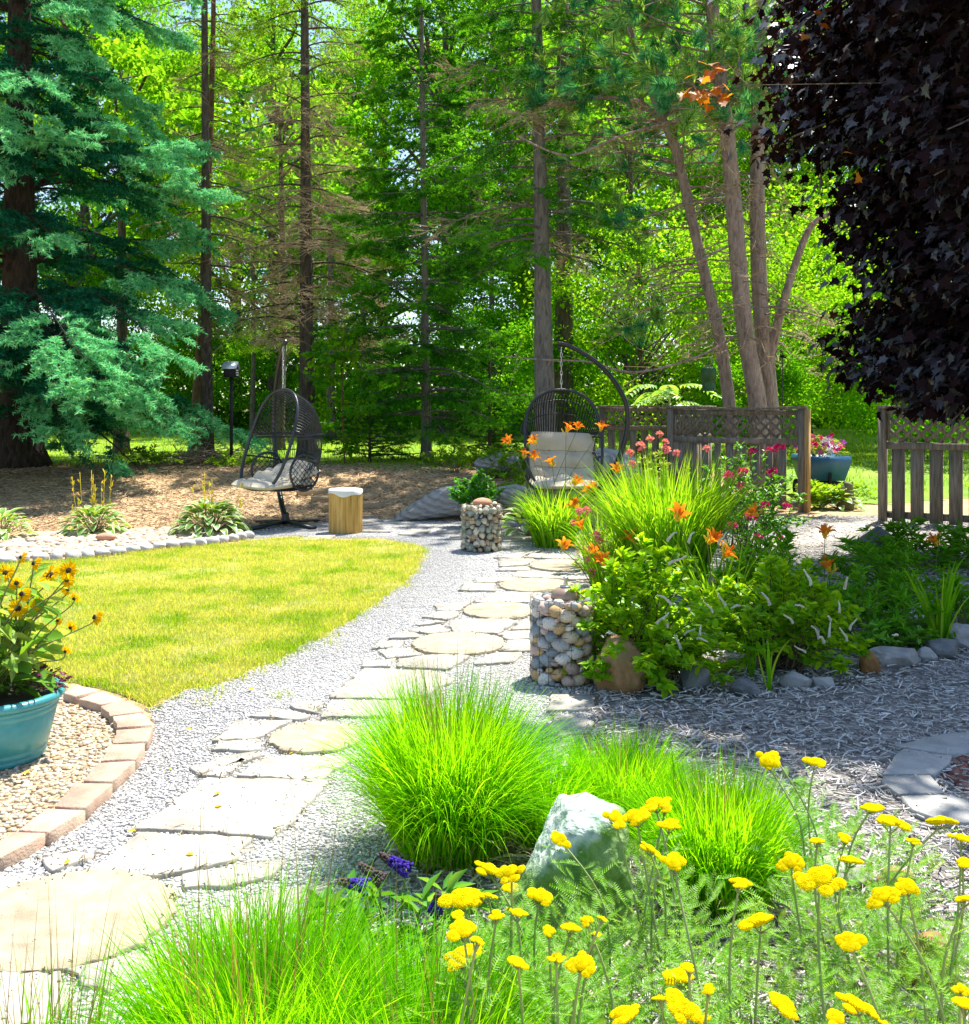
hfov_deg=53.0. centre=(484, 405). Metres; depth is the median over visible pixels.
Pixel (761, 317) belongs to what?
pine tree
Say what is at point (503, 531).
flagstone
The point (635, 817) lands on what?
yarrow plant
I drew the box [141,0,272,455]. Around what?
fir tree
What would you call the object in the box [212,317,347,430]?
leafy bush
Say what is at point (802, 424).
lattice fence
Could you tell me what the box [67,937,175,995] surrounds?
flagstone
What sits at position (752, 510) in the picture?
day lily
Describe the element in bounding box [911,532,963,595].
day lily
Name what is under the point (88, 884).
round stepping stone
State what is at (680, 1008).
yarrow plant
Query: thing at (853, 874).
garden rock
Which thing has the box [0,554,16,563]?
edging cobble
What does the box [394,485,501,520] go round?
striped boulder
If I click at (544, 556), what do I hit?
flagstone
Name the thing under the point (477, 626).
flagstone
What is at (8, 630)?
sunflower plant
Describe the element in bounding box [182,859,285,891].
flagstone
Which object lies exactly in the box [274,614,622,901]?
ornamental grass
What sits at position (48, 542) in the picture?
river rock
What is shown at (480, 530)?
gabion pillar
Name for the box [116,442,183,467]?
perennial plant
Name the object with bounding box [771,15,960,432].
leafy tree
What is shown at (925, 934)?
garden rock
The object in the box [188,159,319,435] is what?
woodland tree
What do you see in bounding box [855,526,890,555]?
garden rock
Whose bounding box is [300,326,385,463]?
maple sapling
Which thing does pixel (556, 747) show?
flagstone
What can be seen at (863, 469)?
lawn
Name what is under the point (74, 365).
blue spruce
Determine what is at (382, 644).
flagstone
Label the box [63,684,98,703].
edging brick
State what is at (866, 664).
edging rock
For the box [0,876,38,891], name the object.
flagstone
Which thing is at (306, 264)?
dying spruce
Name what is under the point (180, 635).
lawn
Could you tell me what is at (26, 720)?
flower pot
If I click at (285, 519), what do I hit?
chair stand
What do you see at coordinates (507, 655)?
flagstone
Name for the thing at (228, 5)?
sky
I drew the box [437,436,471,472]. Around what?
perennial plant
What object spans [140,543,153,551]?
edging cobble
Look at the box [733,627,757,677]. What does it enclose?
strap leaf plant
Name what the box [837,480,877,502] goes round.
perennial plant
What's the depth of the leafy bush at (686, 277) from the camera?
20.94 m
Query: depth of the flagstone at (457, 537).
10.52 m
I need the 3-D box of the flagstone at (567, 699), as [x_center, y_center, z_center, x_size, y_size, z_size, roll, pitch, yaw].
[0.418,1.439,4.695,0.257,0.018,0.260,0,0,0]
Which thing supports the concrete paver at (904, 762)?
on the bark chip bed at (850, 724)
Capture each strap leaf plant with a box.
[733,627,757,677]
[758,625,791,690]
[894,554,968,638]
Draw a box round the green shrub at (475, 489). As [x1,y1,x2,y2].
[447,468,506,505]
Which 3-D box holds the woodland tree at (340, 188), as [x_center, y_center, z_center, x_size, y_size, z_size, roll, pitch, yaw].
[-4.618,-4.694,29.987,4.702,11.688,3.686,0,0,-40]
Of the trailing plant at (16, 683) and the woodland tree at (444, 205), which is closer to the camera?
the trailing plant at (16, 683)
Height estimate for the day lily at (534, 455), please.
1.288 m
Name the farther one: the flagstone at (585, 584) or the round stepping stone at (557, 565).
the round stepping stone at (557, 565)
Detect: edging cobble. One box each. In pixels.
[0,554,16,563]
[17,554,29,561]
[32,552,48,561]
[50,551,62,560]
[65,550,81,559]
[82,549,94,558]
[94,547,110,556]
[110,546,126,554]
[126,545,140,552]
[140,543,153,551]
[153,541,165,549]
[166,540,179,548]
[180,539,195,547]
[195,537,206,545]
[206,536,219,544]
[218,535,228,542]
[228,533,238,541]
[236,532,246,539]
[243,531,254,538]
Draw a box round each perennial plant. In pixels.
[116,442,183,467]
[204,450,258,467]
[415,446,454,466]
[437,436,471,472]
[449,447,484,467]
[468,443,519,477]
[472,434,515,453]
[486,451,529,480]
[494,471,543,496]
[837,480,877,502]
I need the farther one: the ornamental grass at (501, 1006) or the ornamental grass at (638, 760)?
the ornamental grass at (638, 760)
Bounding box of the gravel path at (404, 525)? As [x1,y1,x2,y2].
[0,519,601,1023]
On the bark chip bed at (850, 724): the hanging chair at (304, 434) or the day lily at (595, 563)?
the day lily at (595, 563)
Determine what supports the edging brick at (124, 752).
on the ground at (820, 511)
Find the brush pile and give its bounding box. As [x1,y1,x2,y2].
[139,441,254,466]
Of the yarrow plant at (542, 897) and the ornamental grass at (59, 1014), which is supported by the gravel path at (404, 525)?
the ornamental grass at (59, 1014)
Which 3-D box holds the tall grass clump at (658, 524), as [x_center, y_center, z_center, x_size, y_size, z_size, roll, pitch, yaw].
[1.436,0.856,7.595,1.827,1.168,1.802,0,0,0]
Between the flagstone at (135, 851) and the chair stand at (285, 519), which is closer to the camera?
the flagstone at (135, 851)
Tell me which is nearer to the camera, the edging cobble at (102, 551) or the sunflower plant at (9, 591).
the sunflower plant at (9, 591)
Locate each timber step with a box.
[296,487,356,496]
[311,495,372,502]
[322,502,384,511]
[329,477,350,483]
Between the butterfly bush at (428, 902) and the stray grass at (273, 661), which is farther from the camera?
the stray grass at (273, 661)
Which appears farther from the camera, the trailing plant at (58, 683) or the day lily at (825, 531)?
the day lily at (825, 531)
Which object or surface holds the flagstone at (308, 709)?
on the gravel path at (404, 525)
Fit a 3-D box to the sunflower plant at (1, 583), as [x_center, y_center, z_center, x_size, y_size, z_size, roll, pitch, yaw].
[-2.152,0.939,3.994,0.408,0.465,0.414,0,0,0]
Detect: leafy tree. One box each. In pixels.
[0,0,196,330]
[0,0,200,429]
[90,1,354,427]
[129,0,416,431]
[258,0,508,426]
[297,0,557,432]
[397,0,659,426]
[479,0,797,422]
[579,0,790,425]
[651,16,853,347]
[669,0,914,433]
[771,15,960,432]
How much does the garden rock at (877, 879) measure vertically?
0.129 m
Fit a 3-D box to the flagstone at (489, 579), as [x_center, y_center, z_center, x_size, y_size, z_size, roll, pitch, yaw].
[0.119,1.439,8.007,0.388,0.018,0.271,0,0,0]
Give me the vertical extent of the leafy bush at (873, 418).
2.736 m
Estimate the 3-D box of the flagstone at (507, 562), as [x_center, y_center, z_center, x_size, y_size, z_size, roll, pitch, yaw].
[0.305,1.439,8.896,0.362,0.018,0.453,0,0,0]
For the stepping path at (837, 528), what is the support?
on the bark chip bed at (850, 724)
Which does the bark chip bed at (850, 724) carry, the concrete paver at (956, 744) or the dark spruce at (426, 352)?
the concrete paver at (956, 744)
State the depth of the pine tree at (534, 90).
15.79 m
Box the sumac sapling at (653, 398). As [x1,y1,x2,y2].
[625,383,721,468]
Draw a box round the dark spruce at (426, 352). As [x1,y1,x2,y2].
[302,0,558,460]
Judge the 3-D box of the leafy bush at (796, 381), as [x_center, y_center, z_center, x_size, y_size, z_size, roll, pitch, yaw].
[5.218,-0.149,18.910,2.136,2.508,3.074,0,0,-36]
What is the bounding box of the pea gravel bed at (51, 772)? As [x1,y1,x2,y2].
[0,701,113,835]
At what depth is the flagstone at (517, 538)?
10.47 m
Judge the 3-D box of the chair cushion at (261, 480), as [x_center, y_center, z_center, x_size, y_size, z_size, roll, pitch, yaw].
[-2.476,0.816,11.623,0.839,0.334,0.803,0,0,-44]
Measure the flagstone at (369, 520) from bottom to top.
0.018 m
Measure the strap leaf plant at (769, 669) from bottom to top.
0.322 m
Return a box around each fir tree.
[129,0,290,454]
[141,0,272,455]
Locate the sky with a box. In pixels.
[0,0,878,407]
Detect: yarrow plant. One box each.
[386,909,654,1023]
[391,864,646,1023]
[410,860,664,1023]
[445,916,734,1023]
[528,797,772,1023]
[609,957,766,1023]
[621,852,903,1023]
[724,814,968,1023]
[731,931,968,1023]
[736,750,959,963]
[793,833,968,1023]
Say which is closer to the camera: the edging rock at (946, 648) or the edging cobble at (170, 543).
the edging rock at (946, 648)
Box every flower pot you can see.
[0,677,65,770]
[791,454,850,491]
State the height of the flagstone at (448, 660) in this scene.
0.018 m
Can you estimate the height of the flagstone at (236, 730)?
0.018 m
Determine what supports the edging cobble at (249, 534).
on the gravel path at (404, 525)
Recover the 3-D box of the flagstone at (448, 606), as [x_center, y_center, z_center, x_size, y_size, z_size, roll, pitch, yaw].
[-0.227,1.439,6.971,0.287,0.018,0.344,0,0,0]
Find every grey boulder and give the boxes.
[495,484,535,508]
[595,448,640,485]
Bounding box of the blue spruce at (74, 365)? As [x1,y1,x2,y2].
[0,0,281,480]
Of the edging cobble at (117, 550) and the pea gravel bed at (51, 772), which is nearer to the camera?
the pea gravel bed at (51, 772)
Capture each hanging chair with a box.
[240,346,323,491]
[520,347,603,490]
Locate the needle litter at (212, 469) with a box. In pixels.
[0,462,669,531]
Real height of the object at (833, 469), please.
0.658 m
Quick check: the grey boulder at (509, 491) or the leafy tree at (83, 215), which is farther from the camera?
the leafy tree at (83, 215)
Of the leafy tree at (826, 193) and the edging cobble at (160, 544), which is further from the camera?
the leafy tree at (826, 193)
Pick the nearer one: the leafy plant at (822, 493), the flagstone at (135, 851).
the flagstone at (135, 851)
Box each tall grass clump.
[501,477,602,548]
[560,447,782,596]
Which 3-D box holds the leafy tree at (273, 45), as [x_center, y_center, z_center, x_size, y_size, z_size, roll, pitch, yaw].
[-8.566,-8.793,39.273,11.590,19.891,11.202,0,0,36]
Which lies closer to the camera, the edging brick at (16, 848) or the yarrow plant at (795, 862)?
the yarrow plant at (795, 862)
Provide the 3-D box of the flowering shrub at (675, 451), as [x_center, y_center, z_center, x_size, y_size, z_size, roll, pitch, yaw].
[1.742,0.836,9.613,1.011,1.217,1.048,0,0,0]
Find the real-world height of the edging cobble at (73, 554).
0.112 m
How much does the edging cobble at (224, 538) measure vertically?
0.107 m
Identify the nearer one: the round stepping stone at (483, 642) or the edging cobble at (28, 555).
the round stepping stone at (483, 642)
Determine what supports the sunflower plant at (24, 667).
in the flower pot at (26, 720)
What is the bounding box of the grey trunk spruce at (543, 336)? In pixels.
[408,0,678,431]
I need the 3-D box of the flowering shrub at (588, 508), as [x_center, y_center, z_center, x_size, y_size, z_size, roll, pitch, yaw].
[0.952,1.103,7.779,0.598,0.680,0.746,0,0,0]
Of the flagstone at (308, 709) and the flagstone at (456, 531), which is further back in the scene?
the flagstone at (456, 531)
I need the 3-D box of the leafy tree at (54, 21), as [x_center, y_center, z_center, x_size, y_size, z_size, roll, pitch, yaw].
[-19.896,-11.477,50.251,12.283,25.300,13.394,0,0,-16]
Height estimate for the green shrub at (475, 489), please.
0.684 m
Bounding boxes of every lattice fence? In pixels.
[599,405,711,469]
[666,406,810,512]
[676,406,715,492]
[877,406,968,524]
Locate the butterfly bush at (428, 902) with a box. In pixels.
[280,851,546,1007]
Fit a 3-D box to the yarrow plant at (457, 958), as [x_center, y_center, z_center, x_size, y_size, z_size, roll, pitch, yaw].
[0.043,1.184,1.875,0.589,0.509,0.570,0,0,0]
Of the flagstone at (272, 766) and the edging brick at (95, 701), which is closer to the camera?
the flagstone at (272, 766)
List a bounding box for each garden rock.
[816,855,875,889]
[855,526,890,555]
[876,865,917,905]
[898,929,958,990]
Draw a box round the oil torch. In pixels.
[551,576,579,600]
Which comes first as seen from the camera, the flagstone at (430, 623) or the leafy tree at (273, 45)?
the flagstone at (430, 623)
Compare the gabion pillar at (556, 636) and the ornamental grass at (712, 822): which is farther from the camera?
the gabion pillar at (556, 636)
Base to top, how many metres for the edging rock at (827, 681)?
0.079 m
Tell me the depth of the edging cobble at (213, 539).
10.13 m
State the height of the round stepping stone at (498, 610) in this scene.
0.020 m
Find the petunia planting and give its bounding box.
[792,432,848,456]
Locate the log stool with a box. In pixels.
[328,487,362,533]
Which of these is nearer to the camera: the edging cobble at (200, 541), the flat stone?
the edging cobble at (200, 541)
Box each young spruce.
[313,393,443,463]
[445,343,532,454]
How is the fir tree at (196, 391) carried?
on the lawn at (863, 469)
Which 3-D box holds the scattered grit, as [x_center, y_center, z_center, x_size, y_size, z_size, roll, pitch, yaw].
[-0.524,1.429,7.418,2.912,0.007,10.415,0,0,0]
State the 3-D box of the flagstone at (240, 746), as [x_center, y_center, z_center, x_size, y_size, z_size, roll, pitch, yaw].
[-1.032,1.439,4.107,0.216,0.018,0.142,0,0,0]
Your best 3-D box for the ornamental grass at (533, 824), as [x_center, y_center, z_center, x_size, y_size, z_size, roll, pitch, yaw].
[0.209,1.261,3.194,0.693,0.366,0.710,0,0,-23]
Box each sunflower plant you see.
[0,551,103,697]
[0,556,80,693]
[0,563,53,676]
[0,578,18,675]
[0,585,17,658]
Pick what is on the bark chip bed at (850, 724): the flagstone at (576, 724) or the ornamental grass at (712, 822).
the ornamental grass at (712, 822)
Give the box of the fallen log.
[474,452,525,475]
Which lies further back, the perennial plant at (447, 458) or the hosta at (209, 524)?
the perennial plant at (447, 458)
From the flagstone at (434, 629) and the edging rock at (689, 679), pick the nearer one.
the edging rock at (689, 679)
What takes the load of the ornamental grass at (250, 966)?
on the bark chip bed at (850, 724)
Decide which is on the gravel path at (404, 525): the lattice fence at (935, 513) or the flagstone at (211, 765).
the flagstone at (211, 765)
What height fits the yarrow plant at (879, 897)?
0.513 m
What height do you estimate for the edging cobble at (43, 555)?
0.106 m
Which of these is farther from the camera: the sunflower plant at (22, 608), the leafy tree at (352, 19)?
the leafy tree at (352, 19)
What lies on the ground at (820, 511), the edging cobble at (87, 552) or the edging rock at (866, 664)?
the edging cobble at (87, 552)
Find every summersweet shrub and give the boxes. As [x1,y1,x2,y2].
[558,531,736,698]
[692,554,898,675]
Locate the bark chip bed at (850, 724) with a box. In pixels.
[364,516,968,1023]
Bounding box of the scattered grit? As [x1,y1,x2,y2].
[0,518,594,1021]
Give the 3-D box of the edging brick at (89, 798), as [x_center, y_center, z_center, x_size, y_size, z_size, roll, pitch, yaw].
[-1.450,1.424,3.494,0.145,0.052,0.219,0,0,0]
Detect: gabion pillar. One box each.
[460,501,502,552]
[529,589,596,687]
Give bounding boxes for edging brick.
[0,832,44,871]
[19,809,84,845]
[55,783,111,820]
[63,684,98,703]
[78,692,123,711]
[84,761,134,793]
[101,700,142,724]
[101,743,144,769]
[112,727,152,750]
[113,713,151,729]
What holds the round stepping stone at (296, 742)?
on the gravel path at (404, 525)
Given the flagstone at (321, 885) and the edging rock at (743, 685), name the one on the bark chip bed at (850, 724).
the edging rock at (743, 685)
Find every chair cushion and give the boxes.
[232,460,320,490]
[529,431,598,488]
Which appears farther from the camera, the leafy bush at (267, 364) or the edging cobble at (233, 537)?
the leafy bush at (267, 364)
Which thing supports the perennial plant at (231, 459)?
on the ground at (820, 511)
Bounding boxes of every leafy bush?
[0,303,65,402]
[102,299,232,433]
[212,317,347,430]
[322,312,466,435]
[429,293,584,437]
[491,296,658,445]
[511,197,754,452]
[655,171,902,447]
[666,240,892,438]
[686,334,827,455]
[790,201,968,441]
[797,238,951,452]
[832,349,968,460]
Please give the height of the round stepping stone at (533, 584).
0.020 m
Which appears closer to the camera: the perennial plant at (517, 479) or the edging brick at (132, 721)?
the edging brick at (132, 721)
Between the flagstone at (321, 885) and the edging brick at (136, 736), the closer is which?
the flagstone at (321, 885)
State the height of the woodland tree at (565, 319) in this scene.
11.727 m
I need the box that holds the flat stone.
[95,533,115,540]
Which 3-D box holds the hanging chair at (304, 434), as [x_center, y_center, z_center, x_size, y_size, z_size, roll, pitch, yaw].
[-2.389,0.145,11.710,0.907,1.729,1.027,0,0,-44]
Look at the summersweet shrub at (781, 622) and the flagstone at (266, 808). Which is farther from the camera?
the summersweet shrub at (781, 622)
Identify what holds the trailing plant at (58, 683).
in the flower pot at (26, 720)
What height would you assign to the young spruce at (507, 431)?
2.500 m
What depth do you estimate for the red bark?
3.78 m
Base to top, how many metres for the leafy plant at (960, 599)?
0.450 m
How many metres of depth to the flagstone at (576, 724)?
4.36 m
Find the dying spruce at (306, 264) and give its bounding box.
[182,0,420,458]
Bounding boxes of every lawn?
[0,538,426,706]
[48,425,968,503]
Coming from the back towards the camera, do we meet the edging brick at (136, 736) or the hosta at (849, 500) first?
the hosta at (849, 500)
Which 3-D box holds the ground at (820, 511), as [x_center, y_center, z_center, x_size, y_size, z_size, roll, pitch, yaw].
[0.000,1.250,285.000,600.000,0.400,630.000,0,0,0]
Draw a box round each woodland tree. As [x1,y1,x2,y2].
[34,31,225,454]
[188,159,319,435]
[214,55,376,448]
[259,70,399,439]
[297,169,427,435]
[426,124,551,438]
[478,0,658,431]
[570,70,705,444]
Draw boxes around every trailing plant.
[0,675,32,693]
[16,663,73,691]
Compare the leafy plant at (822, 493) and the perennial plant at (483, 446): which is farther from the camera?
the perennial plant at (483, 446)
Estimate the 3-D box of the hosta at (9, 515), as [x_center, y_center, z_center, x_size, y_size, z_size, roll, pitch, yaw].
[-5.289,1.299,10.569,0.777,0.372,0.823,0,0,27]
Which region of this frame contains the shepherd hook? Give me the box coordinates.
[775,349,782,437]
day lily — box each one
[501,420,609,543]
[543,462,623,565]
[556,515,667,588]
[657,502,787,629]
[705,502,821,601]
[790,523,876,626]
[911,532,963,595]
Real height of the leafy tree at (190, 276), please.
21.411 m
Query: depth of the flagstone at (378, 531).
11.08 m
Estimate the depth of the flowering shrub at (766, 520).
9.59 m
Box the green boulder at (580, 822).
[507,792,633,953]
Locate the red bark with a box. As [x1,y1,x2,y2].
[942,755,968,791]
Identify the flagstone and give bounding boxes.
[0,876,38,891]
[0,971,75,1023]
[42,851,95,873]
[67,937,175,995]
[85,832,252,878]
[134,777,328,839]
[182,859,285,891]
[189,751,260,777]
[201,759,244,778]
[202,882,329,935]
[211,739,262,752]
[212,720,291,743]
[237,754,357,779]
[249,708,310,721]
[290,700,323,714]
[298,535,334,540]
[320,699,439,719]
[329,668,452,699]
[361,658,395,667]
[362,516,382,523]
[362,529,390,532]
[373,640,403,649]
[377,647,421,658]
[389,631,420,639]
[396,654,470,670]
[398,529,429,536]
[408,624,448,634]
[415,620,444,626]
[422,610,458,620]
[433,529,459,534]
[433,600,472,611]
[448,618,516,634]
[449,535,460,539]
[458,583,495,591]
[474,652,521,665]
[475,577,521,582]
[476,591,541,603]
[494,550,544,558]
[496,566,528,571]
[497,630,529,639]
[498,558,536,567]
[498,639,529,652]
[501,527,526,533]
[502,535,531,541]
[510,619,529,630]
[513,570,589,580]
[523,553,579,559]
[538,740,569,763]
[546,694,594,713]
[548,712,593,738]
[574,580,590,587]
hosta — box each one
[0,507,39,540]
[57,469,131,536]
[167,472,252,538]
[501,503,545,536]
[812,487,866,511]
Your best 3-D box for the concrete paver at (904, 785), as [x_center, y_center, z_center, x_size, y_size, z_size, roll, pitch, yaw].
[1.601,1.427,3.635,0.215,0.026,0.181,0,0,0]
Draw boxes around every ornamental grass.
[0,865,236,1023]
[22,768,466,1023]
[204,863,624,1023]
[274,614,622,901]
[495,725,632,852]
[533,703,712,859]
[602,713,852,937]
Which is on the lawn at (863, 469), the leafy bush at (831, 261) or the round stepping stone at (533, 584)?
the leafy bush at (831, 261)
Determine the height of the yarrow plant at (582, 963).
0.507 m
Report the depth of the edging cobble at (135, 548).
9.54 m
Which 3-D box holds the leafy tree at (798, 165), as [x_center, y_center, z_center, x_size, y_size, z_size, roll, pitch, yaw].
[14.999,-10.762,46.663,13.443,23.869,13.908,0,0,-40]
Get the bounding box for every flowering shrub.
[570,506,617,576]
[616,430,710,503]
[693,441,811,550]
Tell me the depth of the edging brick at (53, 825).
3.27 m
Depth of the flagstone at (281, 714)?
4.49 m
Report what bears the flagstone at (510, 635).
on the gravel path at (404, 525)
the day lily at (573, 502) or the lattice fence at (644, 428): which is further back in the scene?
the lattice fence at (644, 428)
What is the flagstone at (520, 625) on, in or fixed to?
on the gravel path at (404, 525)
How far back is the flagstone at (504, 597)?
7.25 m
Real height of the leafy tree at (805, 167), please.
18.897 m
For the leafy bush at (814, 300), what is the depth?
19.92 m
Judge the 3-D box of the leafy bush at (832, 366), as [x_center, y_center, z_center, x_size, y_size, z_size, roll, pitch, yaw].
[9.334,-1.414,21.459,4.732,5.153,5.139,0,0,33]
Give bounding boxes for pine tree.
[485,0,838,477]
[498,0,858,486]
[625,0,852,483]
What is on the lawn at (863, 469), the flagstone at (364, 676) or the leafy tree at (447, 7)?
the leafy tree at (447, 7)
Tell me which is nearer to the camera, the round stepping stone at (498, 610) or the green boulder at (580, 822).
the green boulder at (580, 822)
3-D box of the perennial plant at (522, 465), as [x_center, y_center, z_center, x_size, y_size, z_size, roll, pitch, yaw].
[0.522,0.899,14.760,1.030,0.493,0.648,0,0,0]
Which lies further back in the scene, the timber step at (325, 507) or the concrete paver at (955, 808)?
the timber step at (325, 507)
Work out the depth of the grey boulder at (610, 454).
13.19 m
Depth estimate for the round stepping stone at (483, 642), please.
5.84 m
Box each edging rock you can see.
[679,661,711,689]
[729,676,760,697]
[779,671,812,689]
[811,676,834,688]
[859,649,880,674]
[869,646,920,667]
[917,646,937,661]
[923,638,957,658]
[949,622,968,650]
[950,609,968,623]
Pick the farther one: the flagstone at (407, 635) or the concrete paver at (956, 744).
the flagstone at (407, 635)
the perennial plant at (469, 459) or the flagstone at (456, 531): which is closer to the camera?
the flagstone at (456, 531)
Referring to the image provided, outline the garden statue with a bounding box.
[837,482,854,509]
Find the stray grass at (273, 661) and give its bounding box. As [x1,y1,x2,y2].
[145,582,418,712]
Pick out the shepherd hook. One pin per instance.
(782, 382)
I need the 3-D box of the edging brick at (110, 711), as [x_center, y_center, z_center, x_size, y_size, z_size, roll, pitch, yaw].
[-1.688,1.424,4.509,0.147,0.052,0.229,0,0,-34]
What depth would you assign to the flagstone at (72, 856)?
3.06 m
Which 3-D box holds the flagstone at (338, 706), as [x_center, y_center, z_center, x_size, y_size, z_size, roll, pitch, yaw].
[-0.487,1.439,4.606,0.544,0.018,0.276,0,0,0]
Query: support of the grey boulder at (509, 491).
on the ground at (820, 511)
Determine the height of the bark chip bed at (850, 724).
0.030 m
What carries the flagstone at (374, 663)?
on the gravel path at (404, 525)
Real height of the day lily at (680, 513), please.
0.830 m
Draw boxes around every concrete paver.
[881,775,943,799]
[882,748,951,779]
[896,732,968,758]
[901,795,968,829]
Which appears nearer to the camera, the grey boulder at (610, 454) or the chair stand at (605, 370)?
the chair stand at (605, 370)
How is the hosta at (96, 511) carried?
on the river rock bed
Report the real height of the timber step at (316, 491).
0.100 m
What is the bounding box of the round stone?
[473,498,491,507]
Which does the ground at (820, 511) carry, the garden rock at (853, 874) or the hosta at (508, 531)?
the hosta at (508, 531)
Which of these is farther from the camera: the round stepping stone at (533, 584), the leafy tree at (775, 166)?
the leafy tree at (775, 166)
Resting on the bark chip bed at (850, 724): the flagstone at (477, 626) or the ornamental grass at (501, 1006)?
the ornamental grass at (501, 1006)
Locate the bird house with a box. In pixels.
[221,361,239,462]
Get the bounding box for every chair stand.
[250,340,319,529]
[528,341,629,526]
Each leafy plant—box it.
[707,524,827,615]
[786,479,848,509]
[808,562,955,644]
[809,536,961,602]
[833,620,940,650]
[834,516,968,571]
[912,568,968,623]
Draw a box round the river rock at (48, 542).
[0,527,235,557]
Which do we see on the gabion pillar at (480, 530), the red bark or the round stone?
the round stone
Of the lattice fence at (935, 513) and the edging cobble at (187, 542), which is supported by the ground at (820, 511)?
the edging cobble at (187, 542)
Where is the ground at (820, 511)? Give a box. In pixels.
[0,409,968,870]
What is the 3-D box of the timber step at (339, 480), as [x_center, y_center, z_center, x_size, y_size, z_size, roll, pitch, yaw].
[-2.186,1.140,14.690,0.296,0.100,0.140,0,0,-28]
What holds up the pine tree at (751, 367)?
on the lawn at (863, 469)
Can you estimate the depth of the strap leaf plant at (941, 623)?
5.73 m
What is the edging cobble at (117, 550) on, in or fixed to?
on the ground at (820, 511)
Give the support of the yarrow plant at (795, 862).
on the bark chip bed at (850, 724)
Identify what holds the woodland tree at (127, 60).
on the lawn at (863, 469)
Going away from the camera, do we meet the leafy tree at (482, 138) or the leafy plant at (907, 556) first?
the leafy plant at (907, 556)
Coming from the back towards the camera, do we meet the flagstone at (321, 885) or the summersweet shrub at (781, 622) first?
the summersweet shrub at (781, 622)
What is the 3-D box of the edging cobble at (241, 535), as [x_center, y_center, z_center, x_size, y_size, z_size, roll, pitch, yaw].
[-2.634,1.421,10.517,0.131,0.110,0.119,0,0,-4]
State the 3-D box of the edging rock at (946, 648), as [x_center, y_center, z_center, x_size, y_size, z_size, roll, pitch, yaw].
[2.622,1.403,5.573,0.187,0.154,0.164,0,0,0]
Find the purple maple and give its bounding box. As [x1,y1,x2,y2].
[677,0,968,428]
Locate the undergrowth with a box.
[47,311,968,429]
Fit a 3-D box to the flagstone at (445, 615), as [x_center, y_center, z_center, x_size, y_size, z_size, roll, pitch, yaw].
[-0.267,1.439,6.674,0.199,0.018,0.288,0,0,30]
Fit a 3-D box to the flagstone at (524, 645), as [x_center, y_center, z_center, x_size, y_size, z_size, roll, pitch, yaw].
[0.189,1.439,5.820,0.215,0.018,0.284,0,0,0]
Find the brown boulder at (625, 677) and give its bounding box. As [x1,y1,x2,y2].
[594,634,646,694]
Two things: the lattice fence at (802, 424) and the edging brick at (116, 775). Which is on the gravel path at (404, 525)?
the edging brick at (116, 775)
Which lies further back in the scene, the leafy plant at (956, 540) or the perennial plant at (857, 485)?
the perennial plant at (857, 485)
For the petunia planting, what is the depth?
14.94 m
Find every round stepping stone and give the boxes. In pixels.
[0,869,178,972]
[269,720,362,755]
[411,632,504,655]
[463,602,531,619]
[498,578,573,592]
[529,559,589,571]
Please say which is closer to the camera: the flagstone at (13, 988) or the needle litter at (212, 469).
the flagstone at (13, 988)
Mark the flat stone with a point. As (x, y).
(106, 536)
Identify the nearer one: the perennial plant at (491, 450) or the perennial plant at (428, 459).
the perennial plant at (491, 450)
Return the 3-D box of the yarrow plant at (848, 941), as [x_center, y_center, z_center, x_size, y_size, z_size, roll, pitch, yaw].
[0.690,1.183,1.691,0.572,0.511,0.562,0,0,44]
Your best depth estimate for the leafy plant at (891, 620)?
5.88 m
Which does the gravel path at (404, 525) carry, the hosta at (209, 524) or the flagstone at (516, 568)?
the flagstone at (516, 568)
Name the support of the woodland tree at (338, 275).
on the lawn at (863, 469)
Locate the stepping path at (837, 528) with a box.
[725,521,876,551]
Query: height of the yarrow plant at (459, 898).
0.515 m
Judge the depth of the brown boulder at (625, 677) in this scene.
4.84 m
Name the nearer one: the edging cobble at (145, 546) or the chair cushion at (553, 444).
the edging cobble at (145, 546)
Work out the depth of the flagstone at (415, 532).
10.97 m

